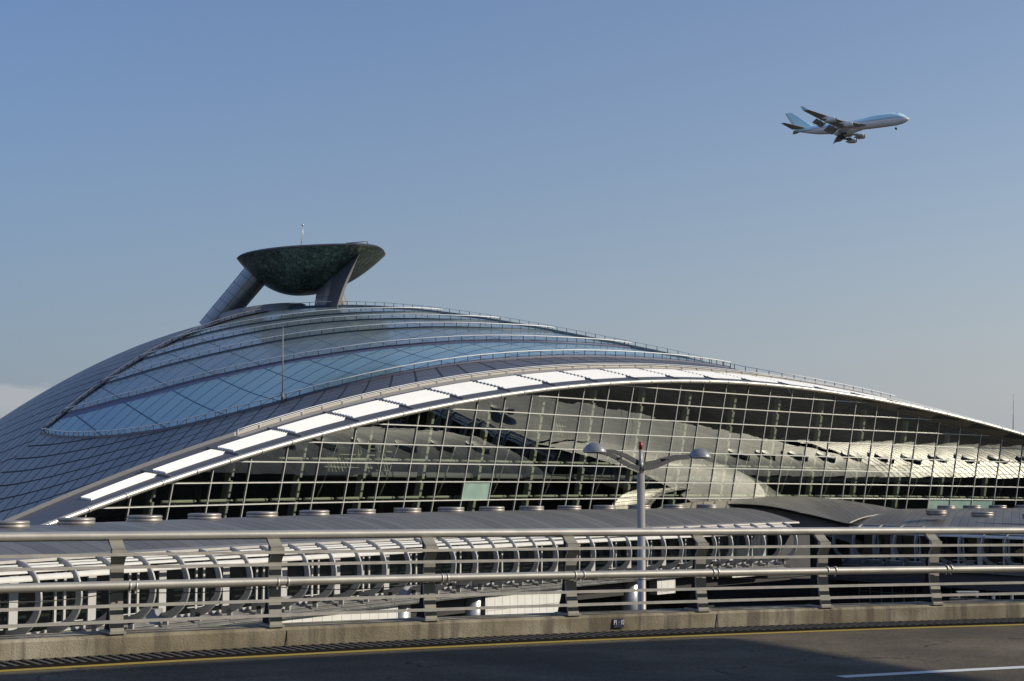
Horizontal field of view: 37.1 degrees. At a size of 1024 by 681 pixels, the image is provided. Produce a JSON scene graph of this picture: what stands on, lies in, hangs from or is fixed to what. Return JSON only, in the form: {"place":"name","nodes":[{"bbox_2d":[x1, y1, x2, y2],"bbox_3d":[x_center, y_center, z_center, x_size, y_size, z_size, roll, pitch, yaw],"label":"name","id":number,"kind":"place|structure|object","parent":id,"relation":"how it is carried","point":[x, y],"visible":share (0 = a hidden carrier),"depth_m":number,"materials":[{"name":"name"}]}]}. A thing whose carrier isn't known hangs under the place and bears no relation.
{"place":"outdoors","nodes":[
{"label":"outdoors","id":0,"kind":"place"},
{"bbox_2d":[0,625,1023,680],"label":"road","id":1,"kind":"structure","parent":0,"point":[819,656],"depth_m":16.01,"materials":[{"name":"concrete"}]},
{"bbox_2d":[0,599,1023,660],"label":"parapet","id":2,"kind":"structure","parent":1,"relation":"on","point":[51,645],"depth_m":18.59,"materials":[{"name":"concrete"}]},
{"bbox_2d":[0,527,1023,634],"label":"guardrail","id":3,"kind":"object","parent":2,"relation":"on","point":[274,581],"visible":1,"depth_m":18.68,"materials":[{"name":"metal"}]},
{"bbox_2d":[613,618,623,627],"bbox_3d":[1.358,3.596,19.402,0.145,0.112,0.015,3,-6,-23],"label":"number plate","id":4,"kind":"object","parent":2,"relation":"attached to","point":[618,623],"visible":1,"depth_m":19.39,"materials":[{"name":"metal"}]},
{"bbox_2d":[0,617,1023,669],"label":"drainage grate","id":5,"kind":"object","parent":1,"relation":"on","point":[137,657],"visible":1,"depth_m":18.05,"materials":[{"name":"metal"}]},
{"bbox_2d":[0,624,1023,671],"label":"edge line","id":6,"kind":"object","parent":1,"relation":"on","point":[474,645],"visible":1,"depth_m":17.66,"materials":[{"name":"yellow paint"}]},
{"bbox_2d":[839,666,1023,677],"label":"lane line","id":7,"kind":"object","parent":1,"relation":"on","point":[932,671],"visible":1,"depth_m":15.16,"materials":[{"name":"white paint"}]},
{"bbox_2d":[0,0,1023,432],"label":"sky","id":8,"kind":"structure","parent":0,"point":[630,170],"materials":[{"name":"blue"}]},
{"bbox_2d":[448,593,674,615],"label":"wall","id":9,"kind":"structure","parent":0,"point":[663,597],"depth_m":136.69,"materials":[{"name":"grey concrete"}]},
{"bbox_2d":[714,594,836,606],"bbox_3d":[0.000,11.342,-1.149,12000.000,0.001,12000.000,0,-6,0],"label":"ground","id":10,"kind":"structure","parent":0,"point":[762,603],"depth_m":162.55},
{"bbox_2d":[0,504,798,634],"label":"concourse building","id":11,"kind":"structure","parent":10,"relation":"on","point":[612,516],"depth_m":95.56,"materials":[{"name":"metal"}]},
{"bbox_2d":[0,571,3,634],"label":"window","id":12,"kind":"structure","parent":11,"relation":"in","point":[1,594],"depth_m":69.37,"materials":[{"name":"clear glass"}]},
{"bbox_2d":[2,564,44,634],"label":"window","id":13,"kind":"structure","parent":11,"relation":"in","point":[9,617],"depth_m":70.39,"materials":[{"name":"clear glass"}]},
{"bbox_2d":[43,565,82,632],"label":"window","id":14,"kind":"structure","parent":11,"relation":"in","point":[49,616],"depth_m":72.66,"materials":[{"name":"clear glass"}]},
{"bbox_2d":[82,559,108,627],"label":"window","id":15,"kind":"structure","parent":11,"relation":"in","point":[90,614],"depth_m":74.59,"materials":[{"name":"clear glass"}]},
{"bbox_2d":[123,560,153,616],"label":"window","id":16,"kind":"structure","parent":11,"relation":"in","point":[132,598],"depth_m":77.24,"materials":[{"name":"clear glass"}]},
{"bbox_2d":[153,559,187,617],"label":"window","id":17,"kind":"structure","parent":11,"relation":"in","point":[162,574],"depth_m":79.57,"materials":[{"name":"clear glass"}]},
{"bbox_2d":[186,557,218,615],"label":"window","id":18,"kind":"structure","parent":11,"relation":"in","point":[203,572],"depth_m":81.78,"materials":[{"name":"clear glass"}]},
{"bbox_2d":[218,555,248,611],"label":"window","id":19,"kind":"structure","parent":11,"relation":"in","point":[227,572],"depth_m":84.13,"materials":[{"name":"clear glass"}]},
{"bbox_2d":[248,556,267,608],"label":"window","id":20,"kind":"structure","parent":11,"relation":"in","point":[258,571],"depth_m":86.10,"materials":[{"name":"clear glass"}]},
{"bbox_2d":[281,554,304,603],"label":"window","id":21,"kind":"structure","parent":11,"relation":"in","point":[287,571],"depth_m":88.79,"materials":[{"name":"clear glass"}]},
{"bbox_2d":[304,549,329,602],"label":"window","id":22,"kind":"structure","parent":11,"relation":"in","point":[315,570],"depth_m":90.79,"materials":[{"name":"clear glass"}]},
{"bbox_2d":[330,547,356,596],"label":"window","id":23,"kind":"structure","parent":11,"relation":"in","point":[342,570],"depth_m":93.17,"materials":[{"name":"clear glass"}]},
{"bbox_2d":[355,547,380,596],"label":"window","id":24,"kind":"structure","parent":11,"relation":"in","point":[368,569],"depth_m":95.26,"materials":[{"name":"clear glass"}]},
{"bbox_2d":[380,545,403,594],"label":"window","id":25,"kind":"structure","parent":11,"relation":"in","point":[393,569],"depth_m":97.61,"materials":[{"name":"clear glass"}]},
{"bbox_2d":[404,544,421,586],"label":"window","id":26,"kind":"structure","parent":11,"relation":"in","point":[415,568],"depth_m":99.59,"materials":[{"name":"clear glass"}]},
{"bbox_2d":[435,546,449,588],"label":"window","id":27,"kind":"structure","parent":11,"relation":"in","point":[443,568],"depth_m":102.30,"materials":[{"name":"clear glass"}]},
{"bbox_2d":[448,542,470,587],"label":"window","id":28,"kind":"structure","parent":11,"relation":"in","point":[460,555],"depth_m":104.24,"materials":[{"name":"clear glass"}]},
{"bbox_2d":[470,541,491,584],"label":"window","id":29,"kind":"structure","parent":11,"relation":"in","point":[483,567],"depth_m":106.42,"materials":[{"name":"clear glass"}]},
{"bbox_2d":[491,540,512,583],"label":"window","id":30,"kind":"structure","parent":11,"relation":"in","point":[504,567],"depth_m":108.54,"materials":[{"name":"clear glass"}]},
{"bbox_2d":[511,541,531,581],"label":"window","id":31,"kind":"structure","parent":11,"relation":"in","point":[523,566],"depth_m":110.68,"materials":[{"name":"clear glass"}]},
{"bbox_2d":[531,540,549,580],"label":"window","id":32,"kind":"structure","parent":11,"relation":"in","point":[544,566],"depth_m":112.61,"materials":[{"name":"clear glass"}]},
{"bbox_2d":[551,537,563,571],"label":"window","id":33,"kind":"structure","parent":11,"relation":"in","point":[561,552],"depth_m":114.58,"materials":[{"name":"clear glass"}]},
{"bbox_2d":[576,538,587,570],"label":"window","id":34,"kind":"structure","parent":11,"relation":"in","point":[581,565],"depth_m":117.14,"materials":[{"name":"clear glass"}]},
{"bbox_2d":[588,537,605,570],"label":"window","id":35,"kind":"structure","parent":11,"relation":"in","point":[598,565],"depth_m":118.99,"materials":[{"name":"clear glass"}]},
{"bbox_2d":[606,536,623,570],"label":"window","id":36,"kind":"structure","parent":11,"relation":"in","point":[619,553],"depth_m":120.92,"materials":[{"name":"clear glass"}]},
{"bbox_2d":[624,536,636,569],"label":"window","id":37,"kind":"structure","parent":11,"relation":"in","point":[633,563],"depth_m":122.85,"materials":[{"name":"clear glass"}]},
{"bbox_2d":[646,539,659,569],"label":"window","id":38,"kind":"structure","parent":11,"relation":"in","point":[653,542],"depth_m":125.25,"materials":[{"name":"black glass"}]},
{"bbox_2d":[659,538,677,569],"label":"window","id":39,"kind":"structure","parent":11,"relation":"in","point":[669,542],"depth_m":127.09,"materials":[{"name":"black glass"}]},
{"bbox_2d":[676,538,692,567],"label":"window","id":40,"kind":"structure","parent":11,"relation":"in","point":[686,541],"depth_m":129.06,"materials":[{"name":"black glass"}]},
{"bbox_2d":[704,537,710,565],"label":"window","id":41,"kind":"structure","parent":11,"relation":"in","point":[707,539],"depth_m":131.64,"materials":[{"name":"black glass"}]},
{"bbox_2d":[710,536,727,565],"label":"window","id":42,"kind":"structure","parent":11,"relation":"in","point":[721,540],"depth_m":132.93,"materials":[{"name":"black glass"}]},
{"bbox_2d":[727,535,743,564],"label":"window","id":43,"kind":"structure","parent":11,"relation":"in","point":[737,539],"depth_m":135.03,"materials":[{"name":"black glass"}]},
{"bbox_2d":[743,535,760,562],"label":"window","id":44,"kind":"structure","parent":11,"relation":"in","point":[753,539],"depth_m":136.72,"materials":[{"name":"grey glass"}]},
{"bbox_2d":[759,535,776,561],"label":"window","id":45,"kind":"structure","parent":11,"relation":"in","point":[770,539],"depth_m":138.74,"materials":[{"name":"black glass"}]},
{"bbox_2d":[0,301,1023,598],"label":"transport hall","id":46,"kind":"structure","parent":10,"relation":"on","point":[384,409],"depth_m":176.73,"materials":[{"name":"grey glass"}]},
{"bbox_2d":[278,336,286,400],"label":"mast","id":47,"kind":"object","parent":46,"relation":"on","point":[282,394],"visible":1,"depth_m":159.65,"materials":[{"name":"grey metal"}]},
{"bbox_2d":[199,224,384,324],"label":"control tower","id":48,"kind":"structure","parent":46,"relation":"on","point":[326,272],"depth_m":225.02,"materials":[{"name":"patinated copper"},{"name":"metal panels"}]},
{"bbox_2d":[1013,394,1013,429],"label":"mast","id":49,"kind":"object","parent":46,"relation":"on","point":[1013,411],"visible":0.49,"depth_m":232.05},
{"bbox_2d":[583,442,710,609],"bbox_3d":[3.744,9.183,41.285,4.248,12.850,0.531,4,-7,-33],"label":"street lamp","id":50,"kind":"object","parent":10,"relation":"on","point":[640,466],"visible":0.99,"depth_m":41.66,"materials":[{"name":"metal"}]},
{"bbox_2d":[949,598,981,600],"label":"wall","id":51,"kind":"structure","parent":10,"relation":"on","point":[956,599],"depth_m":129.67,"materials":[{"name":"grey concrete"}]},
{"bbox_2d":[956,591,978,596],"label":"bench","id":52,"kind":"object","parent":51,"relation":"on","point":[967,592],"visible":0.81,"depth_m":129.10,"materials":[{"name":"white metal"}]},
{"bbox_2d":[781,106,908,143],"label":"airliner","id":53,"kind":"object","parent":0,"point":[841,130],"visible":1,"depth_m":907.52,"materials":[{"name":"paint"}]},
{"bbox_2d":[810,505,1023,603],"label":"concourse building","id":54,"kind":"structure","parent":0,"point":[972,516],"depth_m":147.94,"materials":[{"name":"metal"}]},
{"bbox_2d":[659,496,894,542],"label":"entrance roof","id":55,"kind":"structure","parent":54,"relation":"on","point":[829,512],"depth_m":159.51,"materials":[{"name":"metal"}]},
{"bbox_2d":[848,535,868,559],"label":"window","id":56,"kind":"structure","parent":54,"relation":"in","point":[859,539],"depth_m":152.19,"materials":[{"name":"black glass"}]},
{"bbox_2d":[868,535,888,560],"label":"window","id":57,"kind":"structure","parent":54,"relation":"in","point":[880,539],"depth_m":150.23,"materials":[{"name":"black glass"}]},
{"bbox_2d":[889,535,909,561],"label":"window","id":58,"kind":"structure","parent":54,"relation":"in","point":[901,539],"depth_m":148.23,"materials":[{"name":"black glass"}]},
{"bbox_2d":[909,535,925,562],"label":"window","id":59,"kind":"structure","parent":54,"relation":"in","point":[921,539],"depth_m":146.41,"materials":[{"name":"black glass"}]},
{"bbox_2d":[858,581,1013,602],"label":"lower window","id":60,"kind":"structure","parent":54,"relation":"in","point":[859,590],"depth_m":149.32,"materials":[{"name":"black glass"}]},
{"bbox_2d":[939,537,952,563],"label":"window","id":61,"kind":"structure","parent":54,"relation":"in","point":[945,540],"depth_m":143.63,"materials":[{"name":"black glass"}]},
{"bbox_2d":[953,534,975,565],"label":"window","id":62,"kind":"structure","parent":54,"relation":"in","point":[968,549],"depth_m":141.85,"materials":[{"name":"black glass"}]},
{"bbox_2d":[975,534,997,565],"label":"window","id":63,"kind":"structure","parent":54,"relation":"in","point":[987,549],"depth_m":139.79,"materials":[{"name":"black glass"}]},
{"bbox_2d":[998,535,1021,564],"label":"window","id":64,"kind":"structure","parent":54,"relation":"in","point":[1010,549],"depth_m":137.59,"materials":[{"name":"black glass"}]},
{"bbox_2d":[1021,540,1023,564],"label":"window","id":65,"kind":"structure","parent":54,"relation":"in","point":[1022,541],"depth_m":136.52,"materials":[{"name":"black glass"}]}
]}

